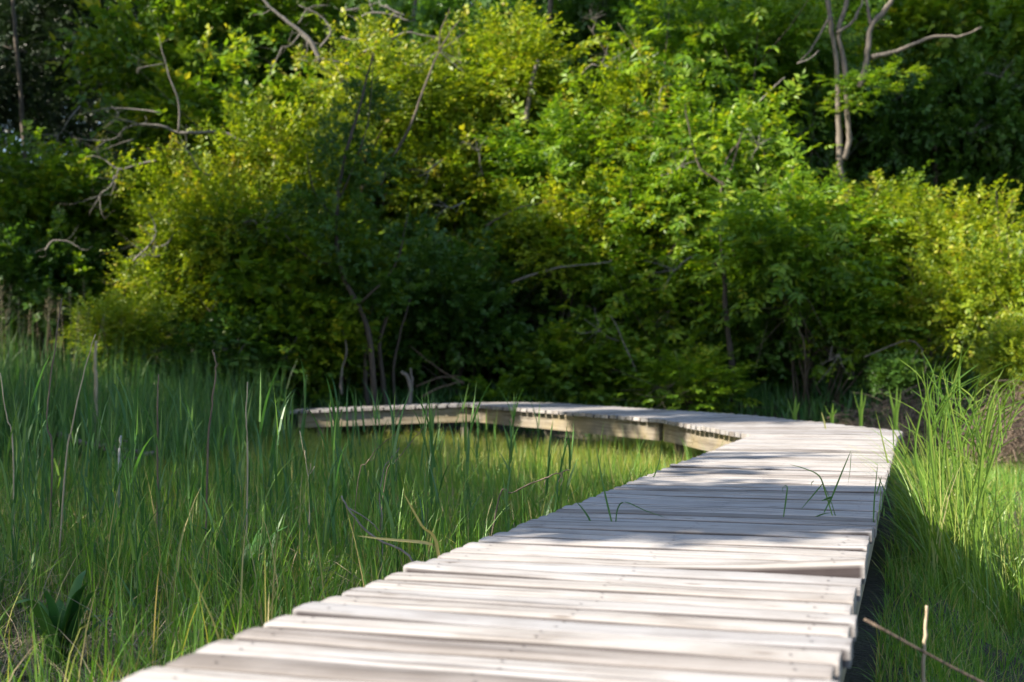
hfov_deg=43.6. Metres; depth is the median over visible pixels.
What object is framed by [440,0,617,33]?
forest tree
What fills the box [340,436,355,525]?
reed
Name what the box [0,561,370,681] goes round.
straw litter
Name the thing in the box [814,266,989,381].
understory tree
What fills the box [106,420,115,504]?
reed
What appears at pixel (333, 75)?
dead branch
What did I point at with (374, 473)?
reed
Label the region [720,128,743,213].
forked sapling
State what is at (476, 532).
marsh grass
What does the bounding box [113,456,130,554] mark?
reed
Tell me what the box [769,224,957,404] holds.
shrub
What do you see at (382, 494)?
reed
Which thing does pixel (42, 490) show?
reed
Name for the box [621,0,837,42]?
forest tree
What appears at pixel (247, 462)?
dry stem
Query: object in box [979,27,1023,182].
understory tree
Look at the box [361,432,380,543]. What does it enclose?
reed
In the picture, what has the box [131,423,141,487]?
reed
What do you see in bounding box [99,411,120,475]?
reed
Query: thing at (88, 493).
reed
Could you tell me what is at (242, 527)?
reed
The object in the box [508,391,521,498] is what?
reed
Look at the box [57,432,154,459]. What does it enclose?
fallen branch
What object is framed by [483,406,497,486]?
reed
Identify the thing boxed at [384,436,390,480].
reed
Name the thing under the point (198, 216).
shrub
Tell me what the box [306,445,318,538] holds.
reed
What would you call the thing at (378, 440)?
reed
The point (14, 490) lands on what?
reed
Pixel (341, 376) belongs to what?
bent branch
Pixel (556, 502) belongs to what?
reed
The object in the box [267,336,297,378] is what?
dead branch
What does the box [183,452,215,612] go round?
reed
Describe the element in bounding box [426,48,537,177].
understory tree
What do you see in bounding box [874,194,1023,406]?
shrub
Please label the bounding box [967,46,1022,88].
dead branch
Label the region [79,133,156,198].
dead branch
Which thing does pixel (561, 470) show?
reed
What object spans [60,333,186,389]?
understory tree
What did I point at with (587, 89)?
understory tree
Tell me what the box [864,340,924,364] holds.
arched branch
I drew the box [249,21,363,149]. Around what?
understory tree
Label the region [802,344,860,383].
dead branch
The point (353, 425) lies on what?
reed
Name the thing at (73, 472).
reed
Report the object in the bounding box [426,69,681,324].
shrub
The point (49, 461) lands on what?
reed
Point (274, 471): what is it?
reed
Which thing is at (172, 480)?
reed
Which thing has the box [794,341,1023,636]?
reed clump
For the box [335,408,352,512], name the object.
reed
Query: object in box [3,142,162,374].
shrub
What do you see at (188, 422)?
reed
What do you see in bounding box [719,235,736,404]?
slim tree
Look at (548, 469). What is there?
reed
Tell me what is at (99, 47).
tree
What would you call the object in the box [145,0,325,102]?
understory tree
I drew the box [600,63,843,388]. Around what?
shrub
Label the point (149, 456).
reed
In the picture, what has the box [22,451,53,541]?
reed
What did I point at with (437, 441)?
reed
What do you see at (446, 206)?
dead branch
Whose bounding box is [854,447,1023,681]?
marsh grass
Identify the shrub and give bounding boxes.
[0,120,129,374]
[0,204,124,385]
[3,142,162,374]
[20,218,154,380]
[49,289,194,394]
[78,128,241,388]
[92,227,236,381]
[115,45,390,389]
[117,148,322,325]
[123,287,341,420]
[151,183,431,390]
[207,243,428,406]
[346,215,558,400]
[416,191,639,390]
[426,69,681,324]
[433,161,676,400]
[469,311,689,407]
[513,202,758,393]
[574,139,742,391]
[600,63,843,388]
[600,334,766,413]
[653,136,918,408]
[671,249,903,397]
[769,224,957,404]
[774,159,962,391]
[825,174,1023,386]
[849,344,942,438]
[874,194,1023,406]
[884,73,988,193]
[956,302,1023,451]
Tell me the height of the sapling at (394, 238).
5.472 m
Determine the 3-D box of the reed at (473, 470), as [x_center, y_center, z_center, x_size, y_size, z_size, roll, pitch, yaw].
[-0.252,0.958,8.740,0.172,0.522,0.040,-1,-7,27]
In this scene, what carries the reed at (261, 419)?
on the ground at (864, 641)
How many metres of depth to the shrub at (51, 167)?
19.98 m
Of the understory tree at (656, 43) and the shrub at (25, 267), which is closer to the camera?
the shrub at (25, 267)
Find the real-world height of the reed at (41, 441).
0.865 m
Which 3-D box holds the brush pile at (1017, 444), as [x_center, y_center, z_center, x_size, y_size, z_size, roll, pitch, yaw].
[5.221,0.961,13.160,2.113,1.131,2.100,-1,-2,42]
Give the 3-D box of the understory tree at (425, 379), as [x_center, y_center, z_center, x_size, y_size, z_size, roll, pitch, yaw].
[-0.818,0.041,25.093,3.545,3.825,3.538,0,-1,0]
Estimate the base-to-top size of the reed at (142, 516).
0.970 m
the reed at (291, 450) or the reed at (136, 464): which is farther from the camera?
the reed at (291, 450)
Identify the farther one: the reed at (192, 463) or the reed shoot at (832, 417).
the reed shoot at (832, 417)
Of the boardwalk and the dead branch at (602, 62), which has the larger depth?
the dead branch at (602, 62)
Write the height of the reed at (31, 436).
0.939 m
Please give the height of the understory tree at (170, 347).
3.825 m
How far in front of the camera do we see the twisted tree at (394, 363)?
18.88 m
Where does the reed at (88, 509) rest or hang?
on the ground at (864, 641)
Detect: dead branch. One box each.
[38,104,80,149]
[39,225,91,256]
[66,33,248,152]
[66,156,124,217]
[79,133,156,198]
[115,235,160,268]
[133,210,171,265]
[163,125,210,176]
[209,330,260,366]
[231,207,287,237]
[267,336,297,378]
[290,31,320,57]
[305,43,372,92]
[335,24,389,56]
[402,156,442,185]
[405,19,468,75]
[424,197,464,217]
[454,133,486,175]
[575,302,619,342]
[581,42,630,80]
[583,4,603,34]
[632,70,672,130]
[645,256,693,290]
[657,141,701,189]
[741,122,768,160]
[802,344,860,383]
[951,114,997,147]
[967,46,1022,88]
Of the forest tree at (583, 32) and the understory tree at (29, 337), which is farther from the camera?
the forest tree at (583, 32)
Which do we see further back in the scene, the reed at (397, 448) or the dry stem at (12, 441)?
the reed at (397, 448)
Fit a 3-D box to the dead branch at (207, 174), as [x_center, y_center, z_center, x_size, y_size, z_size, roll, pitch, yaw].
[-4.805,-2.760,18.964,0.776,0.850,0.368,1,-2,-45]
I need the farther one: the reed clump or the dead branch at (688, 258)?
the dead branch at (688, 258)
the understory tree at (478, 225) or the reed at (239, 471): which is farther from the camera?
the understory tree at (478, 225)
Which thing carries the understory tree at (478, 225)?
on the ground at (864, 641)
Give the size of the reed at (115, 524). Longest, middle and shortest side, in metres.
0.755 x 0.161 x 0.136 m
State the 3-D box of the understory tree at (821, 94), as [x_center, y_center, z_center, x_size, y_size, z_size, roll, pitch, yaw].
[4.966,-2.739,23.725,3.611,7.454,3.547,0,-1,0]
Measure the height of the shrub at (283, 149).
5.857 m
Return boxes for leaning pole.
[610,315,637,371]
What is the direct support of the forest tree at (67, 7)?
on the ground at (864, 641)
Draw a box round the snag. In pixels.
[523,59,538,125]
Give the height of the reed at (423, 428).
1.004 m
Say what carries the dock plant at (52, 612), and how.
on the ground at (864, 641)
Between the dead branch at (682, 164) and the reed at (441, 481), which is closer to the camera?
the reed at (441, 481)
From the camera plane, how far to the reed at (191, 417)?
8.11 m
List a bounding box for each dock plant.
[13,570,117,675]
[193,524,286,598]
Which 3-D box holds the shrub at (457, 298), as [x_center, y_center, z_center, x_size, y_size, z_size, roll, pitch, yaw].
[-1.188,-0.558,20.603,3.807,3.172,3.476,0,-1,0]
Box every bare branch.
[379,8,459,185]
[400,368,413,404]
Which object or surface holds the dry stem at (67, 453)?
on the ground at (864, 641)
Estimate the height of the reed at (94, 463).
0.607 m
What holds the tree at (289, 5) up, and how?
on the ground at (864, 641)
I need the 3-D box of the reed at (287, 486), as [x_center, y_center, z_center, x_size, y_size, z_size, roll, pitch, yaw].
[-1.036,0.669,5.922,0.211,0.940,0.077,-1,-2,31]
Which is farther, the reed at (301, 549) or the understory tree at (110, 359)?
the understory tree at (110, 359)
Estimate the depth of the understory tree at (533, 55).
25.12 m
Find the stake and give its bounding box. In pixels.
[116,435,121,517]
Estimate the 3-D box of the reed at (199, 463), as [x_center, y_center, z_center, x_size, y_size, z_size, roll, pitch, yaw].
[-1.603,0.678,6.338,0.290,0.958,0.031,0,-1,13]
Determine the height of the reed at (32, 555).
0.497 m
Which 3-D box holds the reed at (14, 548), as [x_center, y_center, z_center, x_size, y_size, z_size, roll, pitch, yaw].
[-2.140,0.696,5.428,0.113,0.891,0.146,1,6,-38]
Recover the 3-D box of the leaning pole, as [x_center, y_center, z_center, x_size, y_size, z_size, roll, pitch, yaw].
[1.678,0.036,19.208,0.427,0.867,0.028,0,-1,1]
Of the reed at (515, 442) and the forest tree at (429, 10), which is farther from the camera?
the forest tree at (429, 10)
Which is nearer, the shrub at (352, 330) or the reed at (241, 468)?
the reed at (241, 468)
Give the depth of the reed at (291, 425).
9.43 m
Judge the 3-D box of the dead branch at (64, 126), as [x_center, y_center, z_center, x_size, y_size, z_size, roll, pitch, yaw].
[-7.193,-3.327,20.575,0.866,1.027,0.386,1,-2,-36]
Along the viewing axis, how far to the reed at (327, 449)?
6.08 m
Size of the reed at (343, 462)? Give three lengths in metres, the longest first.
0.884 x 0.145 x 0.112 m
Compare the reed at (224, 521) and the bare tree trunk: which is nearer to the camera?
the reed at (224, 521)
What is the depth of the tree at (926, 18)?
24.48 m
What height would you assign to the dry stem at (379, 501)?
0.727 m
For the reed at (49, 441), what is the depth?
7.35 m
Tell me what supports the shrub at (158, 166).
on the ground at (864, 641)
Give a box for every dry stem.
[0,373,13,560]
[46,298,61,560]
[57,334,95,572]
[93,341,97,431]
[156,374,158,567]
[205,349,218,581]
[245,382,248,539]
[299,431,314,576]
[341,496,413,561]
[350,434,394,575]
[377,425,424,565]
[379,447,399,568]
[491,469,568,535]
[864,618,983,681]
[921,605,927,681]
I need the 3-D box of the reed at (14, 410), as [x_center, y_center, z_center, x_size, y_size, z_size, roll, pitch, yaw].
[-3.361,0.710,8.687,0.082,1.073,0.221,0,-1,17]
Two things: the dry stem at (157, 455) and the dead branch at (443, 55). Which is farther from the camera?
the dead branch at (443, 55)
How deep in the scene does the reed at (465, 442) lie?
6.84 m
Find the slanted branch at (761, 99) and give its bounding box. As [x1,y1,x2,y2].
[759,50,818,101]
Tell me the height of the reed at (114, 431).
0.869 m
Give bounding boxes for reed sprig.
[575,449,662,521]
[782,485,787,516]
[793,451,850,516]
[873,465,890,524]
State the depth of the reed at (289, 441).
8.30 m
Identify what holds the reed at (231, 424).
on the ground at (864, 641)
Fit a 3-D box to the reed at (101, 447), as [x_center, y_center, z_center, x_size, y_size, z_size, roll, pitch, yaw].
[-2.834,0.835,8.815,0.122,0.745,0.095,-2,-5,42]
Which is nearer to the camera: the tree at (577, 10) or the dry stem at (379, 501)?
the dry stem at (379, 501)
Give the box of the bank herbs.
[234,361,1016,438]
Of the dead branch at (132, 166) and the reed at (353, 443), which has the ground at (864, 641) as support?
the reed at (353, 443)
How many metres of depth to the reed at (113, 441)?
6.72 m
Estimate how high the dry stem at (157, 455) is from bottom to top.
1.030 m
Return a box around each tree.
[0,0,151,165]
[0,1,101,147]
[0,2,113,154]
[0,3,110,173]
[0,83,151,170]
[0,133,19,182]
[0,302,89,392]
[7,133,110,181]
[21,138,121,383]
[42,0,239,355]
[60,131,149,176]
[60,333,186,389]
[68,22,174,154]
[90,23,331,326]
[109,141,172,356]
[124,0,345,148]
[127,306,225,393]
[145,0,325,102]
[217,0,426,170]
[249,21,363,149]
[255,0,484,388]
[289,119,418,278]
[309,2,462,252]
[318,340,406,396]
[337,0,504,78]
[338,84,533,397]
[340,0,507,31]
[352,224,487,396]
[363,306,372,405]
[371,136,507,253]
[377,304,392,404]
[392,298,410,404]
[393,0,621,387]
[401,332,531,391]
[409,0,416,45]
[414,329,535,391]
[419,157,534,279]
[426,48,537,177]
[438,12,566,82]
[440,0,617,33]
[455,27,579,136]
[461,0,504,11]
[467,0,697,95]
[492,0,725,85]
[517,51,629,178]
[521,23,741,324]
[547,0,552,21]
[588,295,694,391]
[589,0,831,352]
[607,0,758,141]
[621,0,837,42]
[621,270,797,393]
[639,187,733,331]
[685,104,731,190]
[693,4,882,379]
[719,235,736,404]
[723,137,890,288]
[727,0,947,68]
[732,0,890,383]
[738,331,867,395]
[788,36,918,182]
[790,142,894,204]
[799,0,981,386]
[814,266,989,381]
[817,21,995,279]
[841,0,1023,192]
[846,157,969,299]
[849,147,984,290]
[865,48,1005,172]
[886,14,1023,284]
[912,129,1023,305]
[920,129,1023,310]
[932,89,943,199]
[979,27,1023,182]
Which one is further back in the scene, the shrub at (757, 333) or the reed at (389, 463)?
the shrub at (757, 333)
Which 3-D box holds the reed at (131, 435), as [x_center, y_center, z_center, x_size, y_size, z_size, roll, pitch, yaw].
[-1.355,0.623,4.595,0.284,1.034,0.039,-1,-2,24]
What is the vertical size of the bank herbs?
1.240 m
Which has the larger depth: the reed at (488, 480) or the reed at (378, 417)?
the reed at (378, 417)
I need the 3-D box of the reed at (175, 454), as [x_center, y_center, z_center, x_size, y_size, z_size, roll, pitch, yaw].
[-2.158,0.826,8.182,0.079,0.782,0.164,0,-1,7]
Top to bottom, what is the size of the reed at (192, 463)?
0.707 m
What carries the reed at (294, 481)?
on the ground at (864, 641)
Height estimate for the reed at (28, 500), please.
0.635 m
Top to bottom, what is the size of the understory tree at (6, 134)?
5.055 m
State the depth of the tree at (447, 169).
21.78 m
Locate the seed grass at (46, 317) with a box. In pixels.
[0,279,125,428]
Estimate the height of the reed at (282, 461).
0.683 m
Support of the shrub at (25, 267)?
on the ground at (864, 641)
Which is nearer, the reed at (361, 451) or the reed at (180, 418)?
the reed at (180, 418)
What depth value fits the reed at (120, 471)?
7.43 m
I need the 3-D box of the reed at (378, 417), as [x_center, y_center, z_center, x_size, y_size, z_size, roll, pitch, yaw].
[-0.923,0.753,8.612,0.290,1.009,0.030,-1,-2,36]
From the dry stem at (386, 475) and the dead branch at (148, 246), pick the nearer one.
the dry stem at (386, 475)
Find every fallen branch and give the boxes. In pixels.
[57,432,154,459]
[412,347,463,396]
[485,198,565,226]
[511,260,611,282]
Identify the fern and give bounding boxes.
[446,370,544,401]
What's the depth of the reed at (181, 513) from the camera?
6.08 m
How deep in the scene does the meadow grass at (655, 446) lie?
13.41 m
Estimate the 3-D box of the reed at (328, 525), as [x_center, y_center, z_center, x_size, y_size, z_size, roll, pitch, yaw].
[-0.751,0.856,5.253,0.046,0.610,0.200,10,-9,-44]
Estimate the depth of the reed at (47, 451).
7.96 m
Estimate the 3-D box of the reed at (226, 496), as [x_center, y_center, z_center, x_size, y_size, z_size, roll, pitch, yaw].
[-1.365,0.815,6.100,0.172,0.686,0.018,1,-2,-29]
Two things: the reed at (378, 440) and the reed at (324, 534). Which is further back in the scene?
the reed at (378, 440)
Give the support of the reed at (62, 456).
on the ground at (864, 641)
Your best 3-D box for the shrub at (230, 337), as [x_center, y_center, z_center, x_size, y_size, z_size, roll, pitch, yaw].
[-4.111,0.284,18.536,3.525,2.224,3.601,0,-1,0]
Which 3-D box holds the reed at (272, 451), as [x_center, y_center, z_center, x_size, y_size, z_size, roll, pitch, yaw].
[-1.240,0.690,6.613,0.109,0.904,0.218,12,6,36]
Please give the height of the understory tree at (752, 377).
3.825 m
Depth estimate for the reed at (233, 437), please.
7.96 m
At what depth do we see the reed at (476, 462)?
8.74 m
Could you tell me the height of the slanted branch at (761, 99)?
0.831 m
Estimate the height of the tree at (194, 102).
6.523 m
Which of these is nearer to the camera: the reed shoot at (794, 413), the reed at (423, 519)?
the reed at (423, 519)
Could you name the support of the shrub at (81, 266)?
on the ground at (864, 641)
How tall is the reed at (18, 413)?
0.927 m
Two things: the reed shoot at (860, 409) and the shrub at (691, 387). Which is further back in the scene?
the shrub at (691, 387)
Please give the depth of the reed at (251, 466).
8.25 m
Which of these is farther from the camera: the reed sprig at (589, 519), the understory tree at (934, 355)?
the understory tree at (934, 355)
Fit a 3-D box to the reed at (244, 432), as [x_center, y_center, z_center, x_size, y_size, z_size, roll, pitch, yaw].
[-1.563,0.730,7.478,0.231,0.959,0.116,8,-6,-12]
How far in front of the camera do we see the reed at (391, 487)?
6.93 m
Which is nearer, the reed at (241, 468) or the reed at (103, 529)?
the reed at (103, 529)
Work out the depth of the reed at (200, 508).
5.28 m
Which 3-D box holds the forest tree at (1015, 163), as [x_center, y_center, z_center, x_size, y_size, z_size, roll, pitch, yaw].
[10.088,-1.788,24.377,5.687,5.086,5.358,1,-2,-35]
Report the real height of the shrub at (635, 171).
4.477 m
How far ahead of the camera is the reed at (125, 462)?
7.43 m
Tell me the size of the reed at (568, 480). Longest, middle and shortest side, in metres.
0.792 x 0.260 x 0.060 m
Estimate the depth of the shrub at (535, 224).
20.56 m
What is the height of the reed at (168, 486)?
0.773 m
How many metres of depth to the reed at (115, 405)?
7.38 m
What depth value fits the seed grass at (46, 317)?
16.32 m
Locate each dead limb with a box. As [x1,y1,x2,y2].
[255,0,361,77]
[335,0,442,53]
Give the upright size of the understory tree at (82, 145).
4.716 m
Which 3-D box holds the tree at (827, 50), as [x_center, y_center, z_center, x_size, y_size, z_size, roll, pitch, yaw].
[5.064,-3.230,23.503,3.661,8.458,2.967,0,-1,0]
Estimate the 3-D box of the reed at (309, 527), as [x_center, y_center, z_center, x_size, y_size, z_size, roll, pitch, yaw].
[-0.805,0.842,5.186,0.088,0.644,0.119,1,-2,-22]
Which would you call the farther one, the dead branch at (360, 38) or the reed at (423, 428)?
the dead branch at (360, 38)
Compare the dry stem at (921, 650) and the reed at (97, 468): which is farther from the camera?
the reed at (97, 468)
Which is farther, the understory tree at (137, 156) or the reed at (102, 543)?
the understory tree at (137, 156)
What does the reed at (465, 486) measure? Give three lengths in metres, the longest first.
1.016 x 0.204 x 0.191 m
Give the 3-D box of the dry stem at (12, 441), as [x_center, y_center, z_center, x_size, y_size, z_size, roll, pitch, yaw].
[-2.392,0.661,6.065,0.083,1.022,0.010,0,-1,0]
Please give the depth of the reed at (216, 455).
8.08 m
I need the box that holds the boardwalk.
[121,402,902,681]
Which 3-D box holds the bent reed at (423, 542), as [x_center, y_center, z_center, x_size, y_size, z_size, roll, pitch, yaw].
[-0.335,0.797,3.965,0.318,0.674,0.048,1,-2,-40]
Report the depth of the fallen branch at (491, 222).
20.16 m
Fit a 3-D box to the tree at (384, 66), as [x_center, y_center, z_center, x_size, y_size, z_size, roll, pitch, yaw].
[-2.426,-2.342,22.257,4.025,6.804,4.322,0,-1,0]
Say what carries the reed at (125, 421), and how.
on the ground at (864, 641)
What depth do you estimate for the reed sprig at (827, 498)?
4.49 m
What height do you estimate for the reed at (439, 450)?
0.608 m
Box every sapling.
[271,53,468,430]
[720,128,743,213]
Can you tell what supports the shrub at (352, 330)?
on the ground at (864, 641)
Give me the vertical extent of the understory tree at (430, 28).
7.520 m
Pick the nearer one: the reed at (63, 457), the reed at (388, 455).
the reed at (388, 455)
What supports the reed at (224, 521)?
on the ground at (864, 641)
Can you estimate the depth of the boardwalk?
3.05 m
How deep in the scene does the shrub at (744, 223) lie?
18.98 m
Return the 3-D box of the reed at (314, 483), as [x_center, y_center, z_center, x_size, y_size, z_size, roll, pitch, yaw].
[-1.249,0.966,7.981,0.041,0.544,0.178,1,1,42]
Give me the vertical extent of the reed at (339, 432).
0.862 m
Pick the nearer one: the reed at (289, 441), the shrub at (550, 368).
the reed at (289, 441)
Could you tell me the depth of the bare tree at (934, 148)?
24.05 m
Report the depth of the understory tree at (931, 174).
24.81 m
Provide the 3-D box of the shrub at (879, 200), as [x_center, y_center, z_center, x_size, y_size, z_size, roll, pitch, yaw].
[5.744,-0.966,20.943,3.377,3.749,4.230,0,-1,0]
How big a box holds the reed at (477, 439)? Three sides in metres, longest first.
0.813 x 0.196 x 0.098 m
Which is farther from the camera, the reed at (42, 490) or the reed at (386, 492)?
the reed at (386, 492)
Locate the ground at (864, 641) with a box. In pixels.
[0,363,1023,681]
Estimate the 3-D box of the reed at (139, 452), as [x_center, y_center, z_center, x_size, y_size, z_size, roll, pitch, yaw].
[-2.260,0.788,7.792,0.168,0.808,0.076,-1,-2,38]
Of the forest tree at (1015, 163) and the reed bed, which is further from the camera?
the forest tree at (1015, 163)
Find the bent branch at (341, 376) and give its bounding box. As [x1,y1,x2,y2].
[339,330,347,393]
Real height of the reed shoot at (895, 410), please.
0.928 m
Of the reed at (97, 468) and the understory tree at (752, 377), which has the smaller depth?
the reed at (97, 468)
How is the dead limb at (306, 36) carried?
attached to the tree at (384, 66)
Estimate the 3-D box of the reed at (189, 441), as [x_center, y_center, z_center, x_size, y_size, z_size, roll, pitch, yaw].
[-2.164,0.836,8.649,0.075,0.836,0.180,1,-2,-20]
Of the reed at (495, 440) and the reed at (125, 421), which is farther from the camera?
the reed at (495, 440)
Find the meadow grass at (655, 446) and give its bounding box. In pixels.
[0,405,921,513]
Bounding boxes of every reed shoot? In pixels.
[787,396,799,419]
[826,405,836,423]
[854,390,865,425]
[889,388,900,471]
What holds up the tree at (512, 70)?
on the ground at (864, 641)
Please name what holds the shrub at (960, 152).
on the ground at (864, 641)
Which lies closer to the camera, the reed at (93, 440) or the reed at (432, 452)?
the reed at (432, 452)
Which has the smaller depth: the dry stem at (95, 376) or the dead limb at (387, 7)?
the dry stem at (95, 376)
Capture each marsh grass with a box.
[0,420,752,681]
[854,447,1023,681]
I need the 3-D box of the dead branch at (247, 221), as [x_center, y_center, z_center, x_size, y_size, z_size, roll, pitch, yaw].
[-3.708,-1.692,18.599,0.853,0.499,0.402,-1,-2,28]
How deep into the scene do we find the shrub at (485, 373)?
23.36 m
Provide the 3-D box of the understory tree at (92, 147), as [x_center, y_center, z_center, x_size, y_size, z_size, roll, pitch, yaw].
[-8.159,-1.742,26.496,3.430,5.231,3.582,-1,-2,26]
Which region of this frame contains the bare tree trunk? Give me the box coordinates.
[11,0,29,172]
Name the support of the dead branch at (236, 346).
attached to the shrub at (230, 337)
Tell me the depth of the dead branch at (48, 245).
18.03 m
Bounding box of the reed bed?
[0,312,303,480]
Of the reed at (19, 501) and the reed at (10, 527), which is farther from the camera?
the reed at (19, 501)
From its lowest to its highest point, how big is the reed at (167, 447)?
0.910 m
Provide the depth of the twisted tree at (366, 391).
18.87 m
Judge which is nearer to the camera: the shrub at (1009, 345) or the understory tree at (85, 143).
the shrub at (1009, 345)
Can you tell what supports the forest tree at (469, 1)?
on the ground at (864, 641)
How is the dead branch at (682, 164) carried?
attached to the shrub at (635, 171)
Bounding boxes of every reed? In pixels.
[0,406,18,599]
[0,415,11,499]
[0,437,21,562]
[0,458,19,602]
[1,347,61,623]
[4,399,31,551]
[7,371,22,503]
[7,375,40,522]
[9,417,22,510]
[10,468,34,616]
[11,392,25,504]
[14,450,22,527]
[15,406,42,584]
[16,449,45,542]
[21,403,36,550]
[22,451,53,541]
[25,517,38,628]
[29,412,44,502]
[30,408,57,566]
[30,413,50,538]
[31,400,57,520]
[38,369,58,501]
[41,413,49,563]
[45,393,66,520]
[45,432,56,495]
[56,430,66,488]
[56,447,71,511]
[58,398,83,496]
[58,440,64,537]
[63,441,79,545]
[64,426,99,568]
[68,418,82,528]
[70,434,76,502]
[75,450,106,570]
[79,433,97,579]
[81,402,96,485]
[82,385,104,504]
[85,390,113,567]
[85,400,128,570]
[86,386,94,528]
[88,441,96,512]
[93,416,107,492]
[93,501,112,569]
[94,452,123,562]
[96,442,122,528]
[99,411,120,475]
[103,402,130,530]
[104,368,128,523]
[106,373,167,647]
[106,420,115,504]
[108,392,126,503]
[109,437,138,599]
[111,367,153,591]
[113,384,151,560]
[113,455,149,623]
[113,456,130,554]
[116,395,130,457]
[116,428,128,532]
[117,428,126,517]
[118,388,150,560]
[129,386,176,567]
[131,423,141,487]
[136,405,147,522]
[147,427,153,486]
[148,436,174,532]
[153,375,196,538]
[155,427,174,554]
[162,401,185,521]
[162,425,185,516]
[170,418,179,502]
[174,379,199,510]
[174,392,209,540]
[174,425,195,551]
[175,469,186,553]
[183,397,197,481]
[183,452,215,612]
[185,430,201,520]
[186,411,195,480]
[189,445,245,635]
[189,452,205,580]
[190,429,195,504]
[211,411,228,507]
[214,448,232,538]
[214,456,232,611]
[223,389,240,516]
[226,386,232,536]
[228,386,265,516]
[228,464,256,597]
[233,409,248,548]
[237,422,242,520]
[239,379,256,505]
[246,433,257,494]
[248,448,252,515]
[255,366,298,582]
[261,387,291,587]
[262,390,293,535]
[269,387,301,577]
[269,442,278,504]
[277,433,298,533]
[278,435,287,516]
[279,383,297,469]
[282,389,300,514]
[287,401,292,482]
[288,458,306,514]
[289,354,305,503]
[292,427,307,514]
[297,403,307,506]
[299,397,338,564]
[299,525,309,600]
[301,474,313,575]
[302,437,312,499]
[304,458,322,502]
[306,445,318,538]
[307,441,351,588]
[312,477,345,594]
[317,407,329,512]
[324,418,338,502]
[325,375,351,580]
[326,376,344,469]
[328,403,356,578]
[332,404,343,504]
[332,439,337,499]
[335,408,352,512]
[337,409,350,501]
[339,388,357,511]
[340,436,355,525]
[348,389,362,476]
[350,418,356,477]
[356,421,369,491]
[360,403,371,487]
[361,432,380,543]
[361,492,439,557]
[362,380,387,481]
[362,393,379,524]
[366,430,381,525]
[366,465,400,582]
[369,432,390,500]
[369,452,378,507]
[371,386,412,572]
[371,387,390,486]
[373,432,387,568]
[378,412,395,497]
[382,446,395,547]
[384,390,403,514]
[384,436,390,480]
[386,395,406,522]
[386,445,400,526]
[397,445,412,493]
[404,428,416,486]
[406,388,436,557]
[407,417,413,495]
[410,395,438,554]
[410,459,429,561]
[412,416,428,538]
[416,379,438,477]
[422,411,440,475]
[425,456,450,535]
[426,413,450,553]
[430,400,439,514]
[435,429,446,478]
[435,431,443,483]
[447,390,472,506]
[455,380,469,488]
[461,384,493,536]
[462,418,487,503]
[463,404,473,538]
[466,402,478,477]
[468,444,481,506]
[471,419,495,520]
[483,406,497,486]
[487,409,501,471]
[495,422,517,527]
[498,387,520,471]
[498,459,513,531]
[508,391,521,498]
[510,400,525,483]
[525,401,540,475]
[544,422,554,515]
[554,434,570,511]
[560,410,584,507]
[562,426,577,506]
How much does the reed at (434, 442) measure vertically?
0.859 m
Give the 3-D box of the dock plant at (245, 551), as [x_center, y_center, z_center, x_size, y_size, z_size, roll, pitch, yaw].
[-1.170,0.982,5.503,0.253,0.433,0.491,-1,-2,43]
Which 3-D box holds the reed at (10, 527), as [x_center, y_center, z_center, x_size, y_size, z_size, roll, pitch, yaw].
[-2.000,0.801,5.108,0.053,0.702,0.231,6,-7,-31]
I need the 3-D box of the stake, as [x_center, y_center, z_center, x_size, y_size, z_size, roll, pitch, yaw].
[-2.327,0.887,7.580,0.033,0.657,0.024,0,-1,0]
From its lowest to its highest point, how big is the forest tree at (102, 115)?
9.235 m
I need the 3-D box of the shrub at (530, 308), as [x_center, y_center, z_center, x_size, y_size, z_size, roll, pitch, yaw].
[0.193,-0.838,22.279,4.855,3.835,4.414,0,-1,0]
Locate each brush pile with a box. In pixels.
[827,382,1023,457]
[917,379,1023,473]
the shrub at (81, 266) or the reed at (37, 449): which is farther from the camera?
the shrub at (81, 266)
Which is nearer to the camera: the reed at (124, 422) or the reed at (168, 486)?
the reed at (168, 486)
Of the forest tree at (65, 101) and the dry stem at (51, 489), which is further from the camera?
the forest tree at (65, 101)
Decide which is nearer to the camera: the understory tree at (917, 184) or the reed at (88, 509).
the reed at (88, 509)
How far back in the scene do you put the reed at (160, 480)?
6.63 m
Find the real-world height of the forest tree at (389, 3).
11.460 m
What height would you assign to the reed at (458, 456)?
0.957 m
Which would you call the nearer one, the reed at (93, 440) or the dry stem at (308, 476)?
the dry stem at (308, 476)
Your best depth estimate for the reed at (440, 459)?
8.92 m
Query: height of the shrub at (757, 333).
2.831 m
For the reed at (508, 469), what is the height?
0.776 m
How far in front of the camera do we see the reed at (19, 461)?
6.46 m
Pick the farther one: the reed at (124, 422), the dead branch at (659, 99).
the dead branch at (659, 99)
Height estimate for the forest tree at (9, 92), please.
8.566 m
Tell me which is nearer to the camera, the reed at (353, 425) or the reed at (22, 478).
the reed at (22, 478)
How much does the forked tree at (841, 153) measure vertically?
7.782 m
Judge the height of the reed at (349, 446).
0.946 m
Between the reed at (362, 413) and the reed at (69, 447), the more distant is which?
the reed at (362, 413)
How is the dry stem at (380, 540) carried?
on the ground at (864, 641)
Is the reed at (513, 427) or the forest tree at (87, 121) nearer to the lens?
the reed at (513, 427)
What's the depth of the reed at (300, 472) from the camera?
7.74 m
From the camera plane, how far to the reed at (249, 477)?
7.19 m
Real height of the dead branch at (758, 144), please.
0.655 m
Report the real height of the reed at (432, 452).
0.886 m

